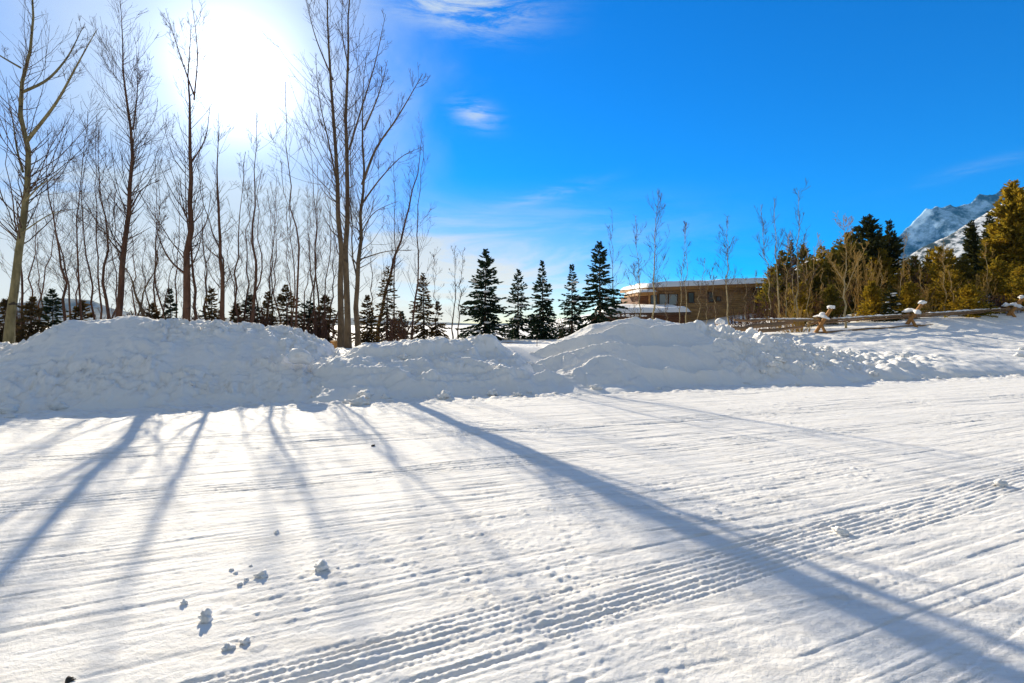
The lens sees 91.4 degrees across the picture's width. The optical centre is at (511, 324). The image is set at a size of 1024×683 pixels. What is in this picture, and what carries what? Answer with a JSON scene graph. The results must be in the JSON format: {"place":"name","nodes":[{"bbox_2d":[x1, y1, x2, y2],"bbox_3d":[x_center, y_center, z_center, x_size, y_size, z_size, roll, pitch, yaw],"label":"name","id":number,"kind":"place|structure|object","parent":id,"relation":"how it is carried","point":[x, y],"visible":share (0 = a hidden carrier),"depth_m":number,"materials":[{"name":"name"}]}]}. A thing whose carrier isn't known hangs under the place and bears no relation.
{"place":"outdoors","nodes":[
{"label":"outdoors","id":0,"kind":"place"},
{"bbox_2d":[0,298,510,324],"bbox_3d":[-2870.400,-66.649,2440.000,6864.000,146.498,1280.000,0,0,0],"label":"hill","id":1,"kind":"structure","parent":0,"point":[96,305],"depth_m":2407.63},
{"bbox_2d":[1,304,1019,362],"bbox_3d":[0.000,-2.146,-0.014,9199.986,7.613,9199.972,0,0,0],"label":"ground","id":2,"kind":"structure","parent":0,"point":[524,347],"depth_m":27.77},
{"bbox_2d":[0,298,26,341],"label":"spruce","id":3,"kind":"object","parent":2,"relation":"on","point":[3,303],"visible":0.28,"depth_m":18.89,"materials":[{"name":"green plant"}]},
{"bbox_2d":[15,296,49,342],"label":"spruce","id":4,"kind":"object","parent":2,"relation":"on","point":[29,310],"visible":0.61,"depth_m":17.93,"materials":[{"name":"green plant"}]},
{"bbox_2d":[19,176,55,321],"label":"bare tree","id":5,"kind":"object","parent":2,"relation":"on","point":[32,266],"visible":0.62,"depth_m":25.59,"materials":[{"name":"brown plant"}]},
{"bbox_2d":[0,110,81,341],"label":"bare tree","id":6,"kind":"object","parent":2,"relation":"on","point":[22,292],"visible":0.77,"depth_m":17.98,"materials":[{"name":"brown plant"}]},
{"bbox_2d":[23,173,68,319],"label":"bare tree","id":7,"kind":"object","parent":2,"relation":"on","point":[41,296],"visible":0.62,"depth_m":26.26,"materials":[{"name":"brown plant"}]},
{"bbox_2d":[36,288,67,328],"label":"spruce","id":8,"kind":"object","parent":2,"relation":"on","point":[51,310],"visible":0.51,"depth_m":18.93,"materials":[{"name":"green plant"}]},
{"bbox_2d":[24,136,79,319],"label":"bare tree","id":9,"kind":"object","parent":2,"relation":"on","point":[68,296],"visible":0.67,"depth_m":22.29,"materials":[{"name":"brown plant"}]},
{"bbox_2d":[24,123,83,321],"bbox_3d":[-17.126,-3.385,18.820,1.512,8.638,2.148,0,0,33],"label":"bare tree","id":10,"kind":"object","parent":2,"relation":"on","point":[66,284],"visible":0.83,"depth_m":18.70,"materials":[{"name":"brown plant"}]},
{"bbox_2d":[0,0,137,343],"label":"bare tree","id":11,"kind":"object","parent":2,"relation":"on","point":[12,303],"visible":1,"depth_m":15.06,"materials":[{"name":"brown plant"}]},
{"bbox_2d":[65,209,92,313],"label":"bare tree","id":12,"kind":"object","parent":2,"relation":"on","point":[76,295],"visible":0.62,"depth_m":23.24,"materials":[{"name":"brown plant"}]},
{"bbox_2d":[26,90,134,319],"bbox_3d":[-16.317,-4.056,18.947,3.076,10.029,2.110,0,0,-11],"label":"bare tree","id":13,"kind":"object","parent":2,"relation":"on","point":[77,264],"visible":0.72,"depth_m":19.15,"materials":[{"name":"brown plant"}]},
{"bbox_2d":[66,300,94,320],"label":"spruce","id":14,"kind":"object","parent":2,"relation":"on","point":[77,310],"visible":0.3,"depth_m":19.87,"materials":[{"name":"green plant"}]},
{"bbox_2d":[52,141,112,319],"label":"bare tree","id":15,"kind":"object","parent":2,"relation":"on","point":[92,291],"visible":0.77,"depth_m":19.56,"materials":[{"name":"brown plant"}]},
{"bbox_2d":[70,116,118,319],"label":"bare tree","id":16,"kind":"object","parent":2,"relation":"on","point":[101,307],"visible":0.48,"depth_m":23.31,"materials":[{"name":"brown plant"}]},
{"bbox_2d":[71,114,151,318],"bbox_3d":[-14.784,-3.256,18.440,2.249,8.348,1.825,0,0,0],"label":"bare tree","id":17,"kind":"object","parent":2,"relation":"on","point":[103,277],"visible":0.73,"depth_m":18.12,"materials":[{"name":"brown plant"}]},
{"bbox_2d":[57,0,180,317],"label":"bare tree","id":18,"kind":"object","parent":2,"relation":"on","point":[120,302],"visible":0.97,"depth_m":17.30,"materials":[{"name":"brown plant"}]},
{"bbox_2d":[112,195,169,316],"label":"bare tree","id":19,"kind":"object","parent":2,"relation":"on","point":[140,307],"visible":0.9,"depth_m":16.83,"materials":[{"name":"brown plant"}]},
{"bbox_2d":[131,158,179,310],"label":"bare tree","id":20,"kind":"object","parent":2,"relation":"on","point":[155,241],"visible":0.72,"depth_m":22.82,"materials":[{"name":"brown plant"}]},
{"bbox_2d":[140,144,180,318],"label":"bare tree","id":21,"kind":"object","parent":2,"relation":"on","point":[158,229],"visible":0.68,"depth_m":23.80,"materials":[{"name":"brown plant"}]},
{"bbox_2d":[153,233,182,318],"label":"bare tree","id":22,"kind":"object","parent":2,"relation":"on","point":[168,284],"visible":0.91,"depth_m":17.24,"materials":[{"name":"brown plant"}]},
{"bbox_2d":[0,316,339,412],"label":"snow bank","id":23,"kind":"structure","parent":2,"relation":"on","point":[125,362],"depth_m":10.82,"materials":[{"name":"snow"}]},
{"bbox_2d":[286,348,314,363],"bbox_3d":[-4.822,0.713,11.439,0.626,0.372,0.541,0,0,0],"label":"snow chunk","id":24,"kind":"object","parent":23,"relation":"on","point":[298,356],"visible":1,"depth_m":11.24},
{"bbox_2d":[162,288,177,319],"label":"spruce","id":25,"kind":"object","parent":2,"relation":"on","point":[170,310],"visible":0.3,"depth_m":19.97,"materials":[{"name":"green plant"}]},
{"bbox_2d":[124,1,222,321],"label":"bare tree","id":26,"kind":"object","parent":2,"relation":"on","point":[185,271],"visible":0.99,"depth_m":16.69,"materials":[{"name":"brown plant"}]},
{"bbox_2d":[162,185,196,317],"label":"bare tree","id":27,"kind":"object","parent":2,"relation":"on","point":[175,256],"visible":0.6,"depth_m":26.05,"materials":[{"name":"brown plant"}]},
{"bbox_2d":[190,179,226,316],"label":"bare tree","id":28,"kind":"object","parent":2,"relation":"on","point":[205,263],"visible":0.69,"depth_m":20.71,"materials":[{"name":"brown plant"}]},
{"bbox_2d":[198,287,226,320],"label":"spruce","id":29,"kind":"object","parent":2,"relation":"on","point":[211,312],"visible":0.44,"depth_m":18.92,"materials":[{"name":"green plant"}]},
{"bbox_2d":[194,102,256,320],"bbox_3d":[-9.847,-3.405,17.044,2.122,8.684,1.950,0,0,0],"label":"bare tree","id":30,"kind":"object","parent":2,"relation":"on","point":[219,256],"visible":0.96,"depth_m":17.11,"materials":[{"name":"brown plant"}]},
{"bbox_2d":[205,152,274,322],"bbox_3d":[-10.072,-2.821,18.736,2.386,7.381,1.484,0,0,-13],"label":"bare tree","id":31,"kind":"object","parent":2,"relation":"on","point":[235,278],"visible":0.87,"depth_m":18.63,"materials":[{"name":"brown plant"}]},
{"bbox_2d":[231,180,261,319],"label":"bare tree","id":32,"kind":"object","parent":2,"relation":"on","point":[247,267],"visible":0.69,"depth_m":20.12,"materials":[{"name":"brown plant"}]},
{"bbox_2d":[226,109,284,322],"bbox_3d":[-8.826,-3.267,17.266,1.704,8.404,1.846,0,0,0],"label":"bare tree","id":33,"kind":"object","parent":2,"relation":"on","point":[256,288],"visible":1,"depth_m":17.40,"materials":[{"name":"brown plant"}]},
{"bbox_2d":[232,295,286,326],"bbox_3d":[-9.725,-0.143,19.503,1.516,2.022,2.041,0,0,22],"label":"willow shrub","id":34,"kind":"object","parent":2,"relation":"on","point":[262,317],"visible":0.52,"depth_m":19.46,"materials":[{"name":"brown plant"}]},
{"bbox_2d":[259,291,275,325],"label":"spruce","id":35,"kind":"object","parent":2,"relation":"on","point":[264,305],"visible":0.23,"depth_m":19.96,"materials":[{"name":"green plant"}]},
{"bbox_2d":[254,191,282,312],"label":"bare tree","id":36,"kind":"object","parent":2,"relation":"on","point":[272,294],"visible":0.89,"depth_m":20.37,"materials":[{"name":"brown plant"}]},
{"bbox_2d":[259,180,292,321],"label":"bare tree","id":37,"kind":"object","parent":2,"relation":"on","point":[274,227],"visible":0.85,"depth_m":22.99,"materials":[{"name":"brown plant"}]},
{"bbox_2d":[263,180,295,322],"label":"bare tree","id":38,"kind":"object","parent":2,"relation":"on","point":[275,284],"visible":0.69,"depth_m":26.05,"materials":[{"name":"brown plant"}]},
{"bbox_2d":[270,284,303,327],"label":"spruce","id":39,"kind":"object","parent":2,"relation":"on","point":[282,299],"visible":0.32,"depth_m":19.94,"materials":[{"name":"green plant"}]},
{"bbox_2d":[259,67,335,327],"bbox_3d":[-7.681,-3.967,17.213,2.392,9.799,2.772,0,0,34],"label":"bare tree","id":40,"kind":"object","parent":2,"relation":"on","point":[298,254],"visible":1,"depth_m":17.33,"materials":[{"name":"brown plant"}]},
{"bbox_2d":[293,300,321,334],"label":"spruce","id":41,"kind":"object","parent":2,"relation":"on","point":[308,312],"visible":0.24,"depth_m":20.88,"materials":[{"name":"green plant"}]},
{"bbox_2d":[295,155,330,333],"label":"bare tree","id":42,"kind":"object","parent":2,"relation":"on","point":[316,258],"visible":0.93,"depth_m":19.19,"materials":[{"name":"brown plant"}]},
{"bbox_2d":[289,303,337,340],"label":"evergreen tree","id":43,"kind":"object","parent":2,"relation":"on","point":[323,324],"visible":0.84,"depth_m":19.57,"materials":[{"name":"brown plant"}]},
{"bbox_2d":[300,190,328,318],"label":"bare tree","id":44,"kind":"object","parent":2,"relation":"on","point":[309,257],"visible":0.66,"depth_m":24.27,"materials":[{"name":"brown plant"}]},
{"bbox_2d":[299,121,338,325],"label":"bare tree","id":45,"kind":"object","parent":2,"relation":"on","point":[316,231],"visible":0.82,"depth_m":21.87,"materials":[{"name":"brown plant"}]},
{"bbox_2d":[307,295,337,342],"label":"spruce","id":46,"kind":"object","parent":2,"relation":"on","point":[321,306],"visible":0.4,"depth_m":20.95,"materials":[{"name":"green plant"}]},
{"bbox_2d":[258,0,391,347],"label":"bare tree","id":47,"kind":"object","parent":2,"relation":"on","point":[344,337],"visible":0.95,"depth_m":16.95,"materials":[{"name":"brown plant"}]},
{"bbox_2d":[311,168,343,335],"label":"bare tree","id":48,"kind":"object","parent":2,"relation":"on","point":[325,295],"visible":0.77,"depth_m":20.45,"materials":[{"name":"brown plant"}]},
{"bbox_2d":[351,295,384,342],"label":"spruce","id":49,"kind":"object","parent":2,"relation":"on","point":[366,336],"visible":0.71,"depth_m":20.91,"materials":[{"name":"green plant"}]},
{"bbox_2d":[317,28,429,346],"bbox_3d":[-4.129,-3.858,15.007,3.527,9.546,2.090,0,0,0],"label":"bare tree","id":50,"kind":"object","parent":2,"relation":"on","point":[360,238],"visible":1,"depth_m":14.89,"materials":[{"name":"brown plant"}]},
{"bbox_2d":[370,266,407,340],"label":"spruce","id":51,"kind":"object","parent":2,"relation":"on","point":[384,306],"visible":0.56,"depth_m":23.93,"materials":[{"name":"green plant"}]},
{"bbox_2d":[381,152,404,329],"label":"bare tree","id":52,"kind":"object","parent":2,"relation":"on","point":[394,233],"visible":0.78,"depth_m":26.26,"materials":[{"name":"brown plant"}]},
{"bbox_2d":[373,114,424,338],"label":"bare tree","id":53,"kind":"object","parent":2,"relation":"on","point":[399,244],"visible":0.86,"depth_m":24.57,"materials":[{"name":"brown plant"}]},
{"bbox_2d":[378,310,421,341],"bbox_3d":[-4.456,0.113,19.507,1.239,1.404,1.462,0,0,31],"label":"willow shrub","id":54,"kind":"object","parent":2,"relation":"on","point":[392,334],"visible":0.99,"depth_m":19.43,"materials":[{"name":"brown plant"}]},
{"bbox_2d":[395,141,440,339],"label":"bare tree","id":55,"kind":"object","parent":2,"relation":"on","point":[418,256],"visible":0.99,"depth_m":20.21,"materials":[{"name":"brown plant"}]},
{"bbox_2d":[408,272,437,338],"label":"spruce","id":56,"kind":"object","parent":2,"relation":"on","point":[423,334],"visible":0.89,"depth_m":23.89,"materials":[{"name":"green plant"}]},
{"bbox_2d":[304,334,569,402],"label":"snow bank","id":57,"kind":"structure","parent":2,"relation":"on","point":[434,366],"depth_m":11.93,"materials":[{"name":"snow"}]},
{"bbox_2d":[426,301,450,338],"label":"spruce","id":58,"kind":"object","parent":2,"relation":"on","point":[438,332],"visible":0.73,"depth_m":23.91,"materials":[{"name":"green plant"}]},
{"bbox_2d":[444,244,467,338],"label":"bare tree","id":59,"kind":"object","parent":2,"relation":"on","point":[459,286],"visible":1,"depth_m":22.85,"materials":[{"name":"brown plant"}]},
{"bbox_2d":[455,249,518,340],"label":"spruce","id":60,"kind":"object","parent":2,"relation":"on","point":[482,311],"visible":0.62,"depth_m":23.80,"materials":[{"name":"green plant"}]},
{"bbox_2d":[501,269,534,338],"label":"spruce","id":61,"kind":"object","parent":2,"relation":"on","point":[517,320],"visible":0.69,"depth_m":24.84,"materials":[{"name":"green plant"}]},
{"bbox_2d":[523,260,560,339],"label":"spruce","id":62,"kind":"object","parent":2,"relation":"on","point":[542,329],"visible":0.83,"depth_m":24.77,"materials":[{"name":"green plant"}]},
{"bbox_2d":[554,264,585,337],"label":"spruce","id":63,"kind":"object","parent":2,"relation":"on","point":[574,300],"visible":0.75,"depth_m":25.93,"materials":[{"name":"green plant"}]},
{"bbox_2d":[573,241,627,329],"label":"spruce","id":64,"kind":"object","parent":2,"relation":"on","point":[605,293],"visible":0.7,"depth_m":25.84,"materials":[{"name":"green plant"}]},
{"bbox_2d":[624,217,653,318],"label":"bare tree","id":65,"kind":"object","parent":2,"relation":"on","point":[637,281],"visible":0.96,"depth_m":32.09,"materials":[{"name":"brown plant"}]},
{"bbox_2d":[641,188,669,319],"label":"bare tree","id":66,"kind":"object","parent":2,"relation":"on","point":[664,257],"visible":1,"depth_m":30.01,"materials":[{"name":"brown plant"}]},
{"bbox_2d":[595,278,767,323],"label":"wooden house","id":67,"kind":"structure","parent":2,"relation":"on","point":[672,310],"depth_m":44.97,"materials":[{"name":"brown"}]},
{"bbox_2d":[659,294,677,304],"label":"window","id":68,"kind":"structure","parent":67,"relation":"in","point":[662,300],"depth_m":44.98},
{"bbox_2d":[674,222,690,322],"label":"bare tree","id":69,"kind":"object","parent":2,"relation":"on","point":[684,275],"visible":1,"depth_m":31.99,"materials":[{"name":"brown plant"}]},
{"bbox_2d":[506,317,863,394],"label":"snow bank","id":70,"kind":"structure","parent":2,"relation":"on","point":[633,354],"depth_m":14.28,"materials":[{"name":"snow"}]},
{"bbox_2d":[714,214,742,325],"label":"bare tree","id":71,"kind":"object","parent":2,"relation":"on","point":[727,256],"visible":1,"depth_m":30.14,"materials":[{"name":"brown plant"}]},
{"bbox_2d":[753,205,783,322],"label":"bare tree","id":72,"kind":"object","parent":2,"relation":"on","point":[763,224],"visible":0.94,"depth_m":29.84,"materials":[{"name":"brown plant"}]},
{"bbox_2d":[750,291,790,328],"bbox_3d":[15.228,-0.889,28.904,2.376,2.510,2.107,0,0,0],"label":"willow shrub","id":73,"kind":"object","parent":2,"relation":"on","point":[772,312],"visible":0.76,"depth_m":29.02,"materials":[{"name":"brown plant"}]},
{"bbox_2d":[755,250,796,317],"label":"pine","id":74,"kind":"object","parent":2,"relation":"on","point":[782,290],"visible":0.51,"depth_m":35.79,"materials":[{"name":"green plant"}]},
{"bbox_2d":[761,198,797,331],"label":"bare tree","id":75,"kind":"object","parent":2,"relation":"on","point":[778,286],"visible":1,"depth_m":26.95,"materials":[{"name":"brown plant"}]},
{"bbox_2d":[765,302,821,332],"bbox_3d":[14.730,-0.370,26.203,2.697,1.762,2.037,0,0,32],"label":"willow shrub","id":76,"kind":"object","parent":2,"relation":"on","point":[799,324],"visible":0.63,"depth_m":25.88,"materials":[{"name":"brown plant"}]},
{"bbox_2d":[783,282,816,325],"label":"pine","id":77,"kind":"object","parent":2,"relation":"on","point":[801,301],"visible":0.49,"depth_m":29.82,"materials":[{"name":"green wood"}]},
{"bbox_2d":[781,181,819,324],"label":"bare tree","id":78,"kind":"object","parent":2,"relation":"on","point":[797,278],"visible":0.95,"depth_m":28.20,"materials":[{"name":"brown plant"}]},
{"bbox_2d":[794,243,815,279],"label":"pine","id":79,"kind":"object","parent":2,"relation":"on","point":[804,256],"visible":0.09,"depth_m":41.72,"materials":[{"name":"plant"}]},
{"bbox_2d":[787,256,830,315],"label":"pine","id":80,"kind":"object","parent":2,"relation":"on","point":[817,283],"visible":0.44,"depth_m":35.81,"materials":[{"name":"plant"}]},
{"bbox_2d":[813,247,852,310],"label":"pine","id":81,"kind":"object","parent":2,"relation":"on","point":[834,256],"visible":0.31,"depth_m":35.72,"materials":[{"name":"plant"}]},
{"bbox_2d":[813,283,854,325],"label":"pine","id":82,"kind":"object","parent":2,"relation":"on","point":[829,297],"visible":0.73,"depth_m":28.84,"materials":[{"name":"plant"}]},
{"bbox_2d":[821,211,868,327],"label":"bare tree","id":83,"kind":"object","parent":2,"relation":"on","point":[842,279],"visible":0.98,"depth_m":26.02,"materials":[{"name":"brown plant"}]},
{"bbox_2d":[824,232,872,313],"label":"pine","id":84,"kind":"object","parent":2,"relation":"on","point":[841,248],"visible":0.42,"depth_m":37.73,"materials":[{"name":"plant"}]},
{"bbox_2d":[834,252,883,319],"bbox_3d":[21.020,-2.337,30.408,1.987,4.224,2.692,0,0,-41],"label":"willow shrub","id":85,"kind":"object","parent":2,"relation":"on","point":[866,284],"visible":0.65,"depth_m":30.26,"materials":[{"name":"brown plant"}]},
{"bbox_2d":[852,213,893,306],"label":"pine","id":86,"kind":"object","parent":2,"relation":"on","point":[866,230],"visible":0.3,"depth_m":39.42,"materials":[{"name":"plant"}]},
{"bbox_2d":[850,279,902,321],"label":"pine","id":87,"kind":"object","parent":2,"relation":"on","point":[868,307],"visible":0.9,"depth_m":28.88,"materials":[{"name":"plant"}]},
{"bbox_2d":[859,248,896,308],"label":"pine","id":88,"kind":"object","parent":2,"relation":"on","point":[886,262],"visible":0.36,"depth_m":38.52,"materials":[{"name":"plant"}]},
{"bbox_2d":[733,295,1023,333],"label":"log fence","id":89,"kind":"object","parent":2,"relation":"on","point":[1017,306],"visible":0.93,"depth_m":25.18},
{"bbox_2d":[873,284,908,321],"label":"spruce","id":90,"kind":"object","parent":2,"relation":"on","point":[894,297],"visible":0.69,"depth_m":27.90,"materials":[{"name":"green plant"}]},
{"bbox_2d":[766,311,1023,385],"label":"snow bank","id":91,"kind":"structure","parent":2,"relation":"on","point":[969,347],"depth_m":19.71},
{"bbox_2d":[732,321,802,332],"bbox_3d":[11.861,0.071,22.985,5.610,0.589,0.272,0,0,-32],"label":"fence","id":92,"kind":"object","parent":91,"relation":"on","point":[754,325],"visible":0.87,"depth_m":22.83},
{"bbox_2d":[879,219,913,287],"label":"pine","id":93,"kind":"object","parent":2,"relation":"on","point":[894,244],"visible":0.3,"depth_m":39.70,"materials":[{"name":"plant"}]},
{"bbox_2d":[885,268,920,307],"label":"pine","id":94,"kind":"object","parent":2,"relation":"on","point":[897,281],"visible":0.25,"depth_m":36.02,"materials":[{"name":"plant"}]},
{"bbox_2d":[892,281,928,318],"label":"pine","id":95,"kind":"object","parent":2,"relation":"on","point":[909,299],"visible":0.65,"depth_m":28.82,"materials":[{"name":"plant"}]},
{"bbox_2d":[912,245,961,311],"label":"pine","id":96,"kind":"object","parent":2,"relation":"on","point":[933,268],"visible":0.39,"depth_m":33.93,"materials":[{"name":"plant"}]},
{"bbox_2d":[924,269,981,314],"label":"pine","id":97,"kind":"object","parent":2,"relation":"on","point":[955,277],"visible":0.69,"depth_m":30.94,"materials":[{"name":"plant"}]},
{"bbox_2d":[951,256,979,307],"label":"pine","id":98,"kind":"object","parent":2,"relation":"on","point":[964,265],"visible":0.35,"depth_m":32.88,"materials":[{"name":"plant"}]},
{"bbox_2d":[956,220,985,280],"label":"pine","id":99,"kind":"object","parent":2,"relation":"on","point":[971,247],"visible":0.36,"depth_m":37.72,"materials":[{"name":"plant"}]},
{"bbox_2d":[940,283,1004,317],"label":"pine","id":100,"kind":"object","parent":2,"relation":"on","point":[968,301],"visible":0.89,"depth_m":27.69,"materials":[{"name":"plant"}]},
{"bbox_2d":[974,210,995,279],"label":"pine","id":101,"kind":"object","parent":2,"relation":"on","point":[985,223],"visible":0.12,"depth_m":41.12,"materials":[{"name":"plant"}]},
{"bbox_2d":[971,259,1018,310],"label":"pine","id":102,"kind":"object","parent":2,"relation":"on","point":[997,271],"visible":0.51,"depth_m":30.81,"materials":[{"name":"plant"}]},
{"bbox_2d":[971,179,1023,294],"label":"pine","id":103,"kind":"object","parent":2,"relation":"on","point":[1007,243],"visible":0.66,"depth_m":32.72,"materials":[{"name":"plant"}]},
{"bbox_2d":[996,266,1023,310],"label":"pine","id":104,"kind":"object","parent":2,"relation":"on","point":[1017,287],"visible":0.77,"depth_m":28.98,"materials":[{"name":"plant"}]},
{"bbox_2d":[0,374,1023,682],"bbox_3d":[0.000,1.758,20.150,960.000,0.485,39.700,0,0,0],"label":"road","id":105,"kind":"structure","parent":0,"point":[668,534],"depth_m":3.74,"materials":[{"name":"snow"}]},
{"bbox_2d":[0,0,1023,323],"label":"sky","id":106,"kind":"structure","parent":0,"point":[541,118],"materials":[{"name":"blue"}]},
{"bbox_2d":[760,204,1001,297],"bbox_3d":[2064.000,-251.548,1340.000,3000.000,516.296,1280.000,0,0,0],"label":"mountain slope","id":107,"kind":"structure","parent":0,"point":[954,240],"depth_m":1466.83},
{"bbox_2d":[891,190,1004,260],"bbox_3d":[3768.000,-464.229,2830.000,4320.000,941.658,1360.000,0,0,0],"label":"mountain","id":108,"kind":"structure","parent":0,"point":[928,226],"depth_m":2929.92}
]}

